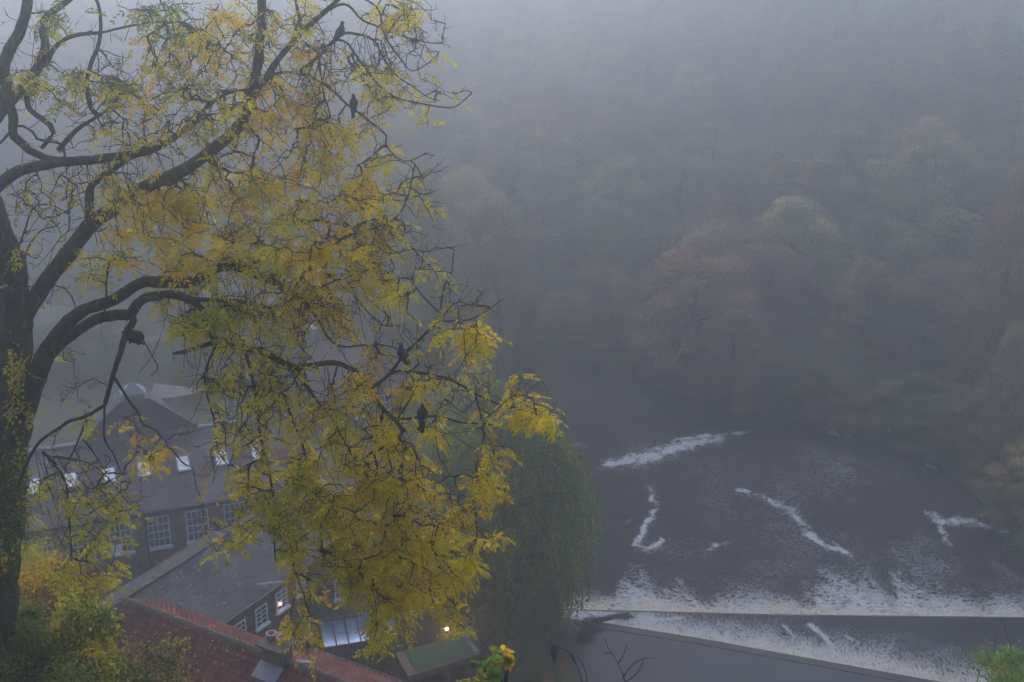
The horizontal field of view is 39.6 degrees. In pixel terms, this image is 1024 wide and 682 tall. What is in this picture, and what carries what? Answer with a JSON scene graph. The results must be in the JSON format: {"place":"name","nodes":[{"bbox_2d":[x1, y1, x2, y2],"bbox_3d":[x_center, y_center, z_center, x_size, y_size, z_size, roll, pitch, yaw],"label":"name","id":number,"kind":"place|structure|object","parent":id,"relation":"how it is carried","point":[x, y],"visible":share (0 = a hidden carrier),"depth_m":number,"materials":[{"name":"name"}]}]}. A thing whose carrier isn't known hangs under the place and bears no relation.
{"place":"outdoors","nodes":[
{"label":"outdoors","id":0,"kind":"place"},
{"bbox_2d":[0,0,1023,648],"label":"ground","id":1,"kind":"structure","parent":0,"point":[802,342],"depth_m":112.48,"materials":[{"name":"grey"}]},
{"bbox_2d":[0,593,54,678],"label":"green bush","id":2,"kind":"object","parent":1,"relation":"on","point":[29,630],"visible":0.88,"depth_m":28.37,"materials":[{"name":"green plant"}]},
{"bbox_2d":[0,116,62,194],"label":"woodland tree","id":3,"kind":"object","parent":1,"relation":"on","point":[17,150],"visible":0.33,"depth_m":142.38,"materials":[{"name":"grey plant"}]},
{"bbox_2d":[17,542,78,653],"bbox_3d":[-10.661,6.774,31.748,2.148,4.902,2.298,10,25,21],"label":"rusty shrub","id":4,"kind":"object","parent":1,"relation":"on","point":[26,591],"visible":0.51,"depth_m":31.02,"materials":[{"name":"orange plant"}]},
{"bbox_2d":[0,618,113,681],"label":"ivy thicket","id":5,"kind":"object","parent":1,"relation":"on","point":[33,673],"visible":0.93,"depth_m":28.35,"materials":[{"name":"green plant"}]},
{"bbox_2d":[30,322,86,376],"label":"woodland tree","id":6,"kind":"object","parent":1,"relation":"on","point":[39,332],"visible":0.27,"depth_m":99.65,"materials":[{"name":"grey plant"}]},
{"bbox_2d":[4,125,121,215],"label":"woodland tree","id":7,"kind":"object","parent":1,"relation":"on","point":[61,137],"visible":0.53,"depth_m":138.97,"materials":[{"name":"grey plant"}]},
{"bbox_2d":[33,96,94,171],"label":"woodland tree","id":8,"kind":"object","parent":1,"relation":"on","point":[64,121],"visible":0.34,"depth_m":150.68,"materials":[{"name":"grey plant"}]},
{"bbox_2d":[32,41,115,97],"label":"woodland tree","id":9,"kind":"object","parent":1,"relation":"on","point":[75,49],"visible":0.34,"depth_m":174.72,"materials":[{"name":"grey plant"}]},
{"bbox_2d":[39,584,127,673],"bbox_3d":[-9.236,6.811,30.731,2.069,4.324,1.924,12,26,27],"label":"autumn bush","id":10,"kind":"object","parent":1,"relation":"on","point":[84,619],"visible":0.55,"depth_m":30.04,"materials":[{"name":"green plant"}]},
{"bbox_2d":[45,635,132,681],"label":"autumn bush","id":11,"kind":"object","parent":1,"relation":"on","point":[114,669],"visible":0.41,"depth_m":29.67,"materials":[{"name":"green plant"}]},
{"bbox_2d":[61,16,122,83],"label":"woodland tree","id":12,"kind":"object","parent":1,"relation":"on","point":[86,25],"visible":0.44,"depth_m":182.81,"materials":[{"name":"grey plant"}]},
{"bbox_2d":[50,300,168,377],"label":"woodland tree","id":13,"kind":"object","parent":1,"relation":"on","point":[141,325],"visible":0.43,"depth_m":102.91,"materials":[{"name":"grey plant"}]},
{"bbox_2d":[96,4,136,54],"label":"woodland tree","id":14,"kind":"object","parent":1,"relation":"on","point":[115,11],"visible":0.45,"depth_m":197.30,"materials":[{"name":"grey plant"}]},
{"bbox_2d":[94,140,194,228],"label":"woodland tree","id":15,"kind":"object","parent":1,"relation":"on","point":[156,163],"visible":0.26,"depth_m":136.07,"materials":[{"name":"grey plant"}]},
{"bbox_2d":[19,383,285,664],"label":"mill building","id":16,"kind":"structure","parent":1,"relation":"on","point":[172,505],"depth_m":69.76,"materials":[{"name":"stone"}]},
{"bbox_2d":[146,514,173,551],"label":"window","id":17,"kind":"structure","parent":16,"relation":"in","point":[159,536],"depth_m":69.29,"materials":[{"name":"white paint"}]},
{"bbox_2d":[109,626,222,681],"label":"brown shrub","id":18,"kind":"object","parent":1,"relation":"on","point":[146,674],"visible":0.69,"depth_m":32.66,"materials":[{"name":"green plant"}]},
{"bbox_2d":[141,328,241,387],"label":"woodland tree","id":19,"kind":"object","parent":1,"relation":"on","point":[167,352],"visible":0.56,"depth_m":99.12,"materials":[{"name":"grey plant"}]},
{"bbox_2d":[91,513,316,650],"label":"slate roofed range","id":20,"kind":"structure","parent":1,"relation":"on","point":[258,574],"depth_m":63.52,"materials":[{"name":"grey stone"}]},
{"bbox_2d":[158,139,251,226],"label":"woodland tree","id":21,"kind":"object","parent":1,"relation":"on","point":[192,151],"visible":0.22,"depth_m":134.18,"materials":[{"name":"grey plant"}]},
{"bbox_2d":[109,597,405,681],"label":"pantiled house","id":22,"kind":"structure","parent":1,"relation":"on","point":[264,660],"depth_m":54.85,"materials":[{"name":"red clay tile"},{"name":"brown stone"}]},
{"bbox_2d":[229,444,320,615],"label":"red tiled house","id":23,"kind":"structure","parent":1,"relation":"on","point":[283,453],"depth_m":71.50,"materials":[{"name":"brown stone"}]},
{"bbox_2d":[241,141,313,207],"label":"woodland tree","id":24,"kind":"object","parent":1,"relation":"on","point":[266,163],"visible":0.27,"depth_m":139.32,"materials":[{"name":"grey plant"}]},
{"bbox_2d":[0,0,568,679],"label":"ash tree","id":25,"kind":"object","parent":1,"relation":"on","point":[22,382],"visible":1,"depth_m":24.43,"materials":[{"name":"yellow plant"}]},
{"bbox_2d":[279,171,363,244],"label":"woodland tree","id":26,"kind":"object","parent":1,"relation":"on","point":[305,192],"visible":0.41,"depth_m":129.46,"materials":[{"name":"grey plant"}]},
{"bbox_2d":[278,245,389,352],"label":"woodland tree","id":27,"kind":"object","parent":1,"relation":"on","point":[351,309],"visible":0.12,"depth_m":106.96,"materials":[{"name":"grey plant"}]},
{"bbox_2d":[299,83,386,149],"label":"woodland tree","id":28,"kind":"object","parent":1,"relation":"on","point":[345,91],"visible":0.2,"depth_m":153.21,"materials":[{"name":"grey plant"}]},
{"bbox_2d":[284,323,409,427],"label":"red roofed house","id":29,"kind":"structure","parent":1,"relation":"on","point":[352,355],"depth_m":96.18,"materials":[{"name":"stone"}]},
{"bbox_2d":[297,487,435,677],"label":"stone house","id":30,"kind":"structure","parent":1,"relation":"on","point":[338,628],"depth_m":67.84,"materials":[{"name":"stone"}]},
{"bbox_2d":[332,3,405,60],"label":"woodland tree","id":31,"kind":"object","parent":1,"relation":"on","point":[348,26],"visible":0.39,"depth_m":190.91,"materials":[{"name":"grey plant"}]},
{"bbox_2d":[338,636,422,681],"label":"hedge mound","id":32,"kind":"object","parent":1,"relation":"on","point":[382,668],"visible":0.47,"depth_m":66.51,"materials":[{"name":"green plant"}]},
{"bbox_2d":[354,156,436,259],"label":"woodland tree","id":33,"kind":"object","parent":1,"relation":"on","point":[395,173],"visible":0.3,"depth_m":126.88,"materials":[{"name":"grey plant"}]},
{"bbox_2d":[371,122,439,194],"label":"woodland tree","id":34,"kind":"object","parent":1,"relation":"on","point":[414,148],"visible":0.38,"depth_m":140.56,"materials":[{"name":"grey plant"}]},
{"bbox_2d":[391,58,447,126],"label":"woodland tree","id":35,"kind":"object","parent":1,"relation":"on","point":[414,77],"visible":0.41,"depth_m":164.89,"materials":[{"name":"grey plant"}]},
{"bbox_2d":[374,160,470,381],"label":"woodland tree","id":36,"kind":"object","parent":1,"relation":"on","point":[446,253],"visible":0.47,"depth_m":96.93,"materials":[{"name":"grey plant"}]},
{"bbox_2d":[405,254,465,406],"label":"woodland tree","id":37,"kind":"object","parent":1,"relation":"on","point":[423,318],"visible":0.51,"depth_m":94.57,"materials":[{"name":"grey plant"}]},
{"bbox_2d":[395,631,480,681],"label":"timber shelter","id":38,"kind":"object","parent":1,"relation":"on","point":[437,661],"visible":0.99,"depth_m":65.32,"materials":[{"name":"green wood"}]},
{"bbox_2d":[413,0,474,42],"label":"woodland tree","id":39,"kind":"object","parent":1,"relation":"on","point":[456,31],"visible":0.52,"depth_m":198.37,"materials":[{"name":"grey plant"}]},
{"bbox_2d":[426,37,484,92],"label":"woodland tree","id":40,"kind":"object","parent":1,"relation":"on","point":[459,71],"visible":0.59,"depth_m":175.70,"materials":[{"name":"grey plant"}]},
{"bbox_2d":[428,137,505,198],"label":"woodland tree","id":41,"kind":"object","parent":1,"relation":"on","point":[465,152],"visible":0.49,"depth_m":138.21,"materials":[{"name":"grey plant"}]},
{"bbox_2d":[438,76,495,138],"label":"woodland tree","id":42,"kind":"object","parent":1,"relation":"on","point":[459,85],"visible":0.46,"depth_m":158.12,"materials":[{"name":"grey plant"}]},
{"bbox_2d":[426,164,512,261],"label":"woodland tree","id":43,"kind":"object","parent":1,"relation":"on","point":[462,187],"visible":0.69,"depth_m":124.72,"materials":[{"name":"grey plant"}]},
{"bbox_2d":[414,364,525,478],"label":"birch tree","id":44,"kind":"object","parent":1,"relation":"on","point":[483,379],"visible":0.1,"depth_m":83.59,"materials":[{"name":"green plant"}]},
{"bbox_2d":[451,195,545,386],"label":"woodland tree","id":45,"kind":"object","parent":1,"relation":"on","point":[489,271],"visible":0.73,"depth_m":103.64,"materials":[{"name":"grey plant"}]},
{"bbox_2d":[452,611,556,681],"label":"dark bank bush","id":46,"kind":"object","parent":1,"relation":"on","point":[519,637],"visible":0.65,"depth_m":66.30,"materials":[{"name":"green plant"}]},
{"bbox_2d":[417,370,604,653],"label":"willow tree","id":47,"kind":"object","parent":1,"relation":"on","point":[540,523],"visible":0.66,"depth_m":69.89,"materials":[{"name":"green plant"}]},
{"bbox_2d":[475,645,555,681],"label":"dark bank bush","id":48,"kind":"object","parent":1,"relation":"on","point":[532,672],"visible":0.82,"depth_m":62.80,"materials":[{"name":"green plant"}]},
{"bbox_2d":[480,148,555,225],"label":"woodland tree","id":49,"kind":"object","parent":1,"relation":"on","point":[513,166],"visible":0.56,"depth_m":133.86,"materials":[{"name":"grey plant"}]},
{"bbox_2d":[508,294,552,422],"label":"woodland tree","id":50,"kind":"object","parent":1,"relation":"on","point":[525,337],"visible":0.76,"depth_m":97.84,"materials":[{"name":"grey plant"}]},
{"bbox_2d":[538,287,602,342],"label":"bank bush","id":51,"kind":"object","parent":1,"relation":"on","point":[562,301],"visible":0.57,"depth_m":111.87,"materials":[{"name":"green plant"}]},
{"bbox_2d":[529,129,623,212],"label":"woodland tree","id":52,"kind":"object","parent":1,"relation":"on","point":[581,140],"visible":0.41,"depth_m":137.44,"materials":[{"name":"grey plant"}]},
{"bbox_2d":[561,263,641,348],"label":"woodland tree","id":53,"kind":"object","parent":1,"relation":"on","point":[600,300],"visible":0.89,"depth_m":109.38,"materials":[{"name":"green plant"}]},
{"bbox_2d":[582,201,653,288],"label":"woodland tree","id":54,"kind":"object","parent":1,"relation":"on","point":[623,218],"visible":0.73,"depth_m":118.75,"materials":[{"name":"grey plant"}]},
{"bbox_2d":[567,153,672,222],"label":"woodland tree","id":55,"kind":"object","parent":1,"relation":"on","point":[606,179],"visible":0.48,"depth_m":130.71,"materials":[{"name":"grey plant"}]},
{"bbox_2d":[580,85,665,175],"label":"woodland tree","id":56,"kind":"object","parent":1,"relation":"on","point":[637,114],"visible":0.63,"depth_m":145.84,"materials":[{"name":"grey plant"}]},
{"bbox_2d":[571,185,674,268],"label":"woodland tree","id":57,"kind":"object","parent":1,"relation":"on","point":[627,196],"visible":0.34,"depth_m":123.34,"materials":[{"name":"grey plant"}]},
{"bbox_2d":[592,125,672,189],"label":"woodland tree","id":58,"kind":"object","parent":1,"relation":"on","point":[636,140],"visible":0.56,"depth_m":139.80,"materials":[{"name":"grey plant"}]},
{"bbox_2d":[606,30,672,91],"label":"woodland tree","id":59,"kind":"object","parent":1,"relation":"on","point":[637,38],"visible":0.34,"depth_m":171.17,"materials":[{"name":"grey plant"}]},
{"bbox_2d":[602,318,693,379],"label":"bank bush","id":60,"kind":"object","parent":1,"relation":"on","point":[616,359],"visible":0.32,"depth_m":106.69,"materials":[{"name":"green plant"}]},
{"bbox_2d":[592,226,716,317],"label":"woodland tree","id":61,"kind":"object","parent":1,"relation":"on","point":[664,237],"visible":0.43,"depth_m":115.83,"materials":[{"name":"plant"}]},
{"bbox_2d":[654,62,715,114],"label":"woodland tree","id":62,"kind":"object","parent":1,"relation":"on","point":[688,75],"visible":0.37,"depth_m":156.22,"materials":[{"name":"grey plant"}]},
{"bbox_2d":[635,147,738,243],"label":"woodland tree","id":63,"kind":"object","parent":1,"relation":"on","point":[666,168],"visible":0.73,"depth_m":127.30,"materials":[{"name":"grey plant"}]},
{"bbox_2d":[625,238,776,376],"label":"woodland tree","id":64,"kind":"object","parent":1,"relation":"on","point":[677,261],"visible":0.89,"depth_m":104.36,"materials":[{"name":"green plant"}]},
{"bbox_2d":[651,218,767,315],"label":"woodland tree","id":65,"kind":"object","parent":1,"relation":"on","point":[711,231],"visible":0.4,"depth_m":111.75,"materials":[{"name":"green plant"}]},
{"bbox_2d":[654,116,772,193],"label":"woodland tree","id":66,"kind":"object","parent":1,"relation":"on","point":[732,132],"visible":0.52,"depth_m":139.50,"materials":[{"name":"grey plant"}]},
{"bbox_2d":[668,199,767,288],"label":"woodland tree","id":67,"kind":"object","parent":1,"relation":"on","point":[720,212],"visible":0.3,"depth_m":117.25,"materials":[{"name":"grey plant"}]},
{"bbox_2d":[676,310,790,417],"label":"woodland tree","id":68,"kind":"object","parent":1,"relation":"on","point":[738,324],"visible":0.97,"depth_m":101.56,"materials":[{"name":"grey plant"}]},
{"bbox_2d":[473,606,1023,681],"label":"weir sill","id":69,"kind":"structure","parent":1,"relation":"on","point":[782,656],"depth_m":73.31,"materials":[{"name":"stone"}]},
{"bbox_2d":[557,610,1023,681],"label":"weir apron water","id":70,"kind":"structure","parent":69,"relation":"on","point":[935,648],"depth_m":74.74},
{"bbox_2d":[716,240,821,327],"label":"woodland tree","id":71,"kind":"object","parent":1,"relation":"on","point":[781,262],"visible":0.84,"depth_m":109.74,"materials":[{"name":"grey plant"}]},
{"bbox_2d":[731,147,830,239],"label":"woodland tree","id":72,"kind":"object","parent":1,"relation":"on","point":[778,176],"visible":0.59,"depth_m":122.80,"materials":[{"name":"grey plant"}]},
{"bbox_2d":[743,194,846,298],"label":"woodland tree","id":73,"kind":"object","parent":1,"relation":"on","point":[790,222],"visible":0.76,"depth_m":112.68,"materials":[{"name":"green plant"}]},
{"bbox_2d":[770,117,855,188],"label":"woodland tree","id":74,"kind":"object","parent":1,"relation":"on","point":[831,125],"visible":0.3,"depth_m":129.52,"materials":[{"name":"grey plant"}]},
{"bbox_2d":[777,155,865,243],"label":"woodland tree","id":75,"kind":"object","parent":1,"relation":"on","point":[814,180],"visible":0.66,"depth_m":118.28,"materials":[{"name":"grey plant"}]},
{"bbox_2d":[796,374,881,429],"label":"bank bush","id":76,"kind":"object","parent":1,"relation":"on","point":[840,417],"visible":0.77,"depth_m":99.31,"materials":[{"name":"green plant"}]},
{"bbox_2d":[802,123,887,216],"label":"woodland tree","id":77,"kind":"object","parent":1,"relation":"on","point":[843,139],"visible":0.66,"depth_m":124.76,"materials":[{"name":"grey plant"}]},
{"bbox_2d":[819,254,907,364],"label":"woodland tree","id":78,"kind":"object","parent":1,"relation":"on","point":[871,272],"visible":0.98,"depth_m":104.37,"materials":[{"name":"plant"}]},
{"bbox_2d":[827,209,915,301],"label":"woodland tree","id":79,"kind":"object","parent":1,"relation":"on","point":[868,232],"visible":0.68,"depth_m":110.28,"materials":[{"name":"grey plant"}]},
{"bbox_2d":[836,218,940,285],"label":"woodland tree","id":80,"kind":"object","parent":1,"relation":"on","point":[889,241],"visible":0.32,"depth_m":111.11,"materials":[{"name":"grey plant"}]},
{"bbox_2d":[846,68,933,165],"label":"woodland tree","id":81,"kind":"object","parent":1,"relation":"on","point":[886,84],"visible":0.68,"depth_m":129.25,"materials":[{"name":"grey plant"}]},
{"bbox_2d":[844,379,941,430],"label":"bank bush","id":82,"kind":"object","parent":1,"relation":"on","point":[880,416],"visible":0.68,"depth_m":98.11,"materials":[{"name":"green plant"}]},
{"bbox_2d":[859,273,947,355],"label":"woodland tree","id":83,"kind":"object","parent":1,"relation":"on","point":[900,315],"visible":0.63,"depth_m":103.08,"materials":[{"name":"green plant"}]},
{"bbox_2d":[840,185,967,274],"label":"woodland tree","id":84,"kind":"object","parent":1,"relation":"on","point":[904,207],"visible":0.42,"depth_m":112.01,"materials":[{"name":"grey plant"}]},
{"bbox_2d":[877,368,955,443],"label":"bank bush","id":85,"kind":"object","parent":1,"relation":"on","point":[918,381],"visible":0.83,"depth_m":96.77,"materials":[{"name":"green plant"}]},
{"bbox_2d":[865,114,979,202],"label":"woodland tree","id":86,"kind":"object","parent":1,"relation":"on","point":[915,137],"visible":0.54,"depth_m":120.23,"materials":[{"name":"grey plant"}]},
{"bbox_2d":[872,256,974,364],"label":"woodland tree","id":87,"kind":"object","parent":1,"relation":"on","point":[937,273],"visible":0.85,"depth_m":101.95,"materials":[{"name":"green plant"}]},
{"bbox_2d":[864,136,990,238],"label":"woodland tree","id":88,"kind":"object","parent":1,"relation":"on","point":[946,185],"visible":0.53,"depth_m":115.98,"materials":[{"name":"grey plant"}]},
{"bbox_2d":[889,203,995,316],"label":"woodland tree","id":89,"kind":"object","parent":1,"relation":"on","point":[954,224],"visible":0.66,"depth_m":106.88,"materials":[{"name":"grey plant"}]},
{"bbox_2d":[913,257,996,338],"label":"woodland tree","id":90,"kind":"object","parent":1,"relation":"on","point":[962,266],"visible":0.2,"depth_m":103.96,"materials":[{"name":"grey plant"}]},
{"bbox_2d":[931,84,1003,171],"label":"woodland tree","id":91,"kind":"object","parent":1,"relation":"on","point":[979,116],"visible":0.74,"depth_m":122.09,"materials":[{"name":"grey plant"}]},
{"bbox_2d":[922,385,1023,457],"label":"woodland tree","id":92,"kind":"object","parent":1,"relation":"on","point":[947,434],"visible":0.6,"depth_m":94.83,"materials":[{"name":"green plant"}]},
{"bbox_2d":[934,283,1023,385],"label":"woodland tree","id":93,"kind":"object","parent":1,"relation":"on","point":[965,318],"visible":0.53,"depth_m":99.56,"materials":[{"name":"green plant"}]},
{"bbox_2d":[944,158,1021,240],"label":"woodland tree","id":94,"kind":"object","parent":1,"relation":"on","point":[993,184],"visible":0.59,"depth_m":113.21,"materials":[{"name":"grey plant"}]},
{"bbox_2d":[947,121,1023,191],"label":"woodland tree","id":95,"kind":"object","parent":1,"relation":"on","point":[990,148],"visible":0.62,"depth_m":117.64,"materials":[{"name":"grey plant"}]},
{"bbox_2d":[957,9,1023,109],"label":"woodland tree","id":96,"kind":"object","parent":1,"relation":"on","point":[1003,26],"visible":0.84,"depth_m":129.90,"materials":[{"name":"grey plant"}]},
{"bbox_2d":[963,410,1023,474],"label":"woodland tree","id":97,"kind":"object","parent":1,"relation":"on","point":[1004,420],"visible":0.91,"depth_m":91.23,"materials":[{"name":"green plant"}]},
{"bbox_2d":[964,639,1023,681],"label":"bush","id":98,"kind":"object","parent":1,"relation":"on","point":[1009,674],"visible":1,"depth_m":31.58,"materials":[{"name":"green plant"}]},
{"bbox_2d":[965,156,1023,393],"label":"woodland tree","id":99,"kind":"object","parent":1,"relation":"on","point":[998,245],"visible":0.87,"depth_m":95.22,"materials":[{"name":"brown plant"}]},
{"bbox_2d":[970,440,1023,506],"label":"woodland tree","id":100,"kind":"object","parent":1,"relation":"on","point":[998,470],"visible":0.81,"depth_m":88.91,"materials":[{"name":"green plant"}]},
{"bbox_2d":[970,0,1023,62],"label":"woodland tree","id":101,"kind":"object","parent":1,"relation":"on","point":[1014,5],"visible":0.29,"depth_m":137.08,"materials":[{"name":"grey plant"}]},
{"bbox_2d":[971,480,1023,535],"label":"bank bush","id":102,"kind":"object","parent":1,"relation":"on","point":[1008,498],"visible":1,"depth_m":86.35,"materials":[{"name":"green plant"}]},
{"bbox_2d":[977,318,1023,444],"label":"woodland tree","id":103,"kind":"object","parent":1,"relation":"on","point":[1012,369],"visible":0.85,"depth_m":91.87,"materials":[{"name":"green plant"}]},
{"bbox_2d":[27,267,1023,616],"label":"river water","id":104,"kind":"structure","parent":0,"point":[713,507],"depth_m":89.69,"materials":[{"name":"liquid"}]},
{"bbox_2d":[448,611,901,681],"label":"mill pond water","id":105,"kind":"structure","parent":0,"point":[674,661],"depth_m":71.73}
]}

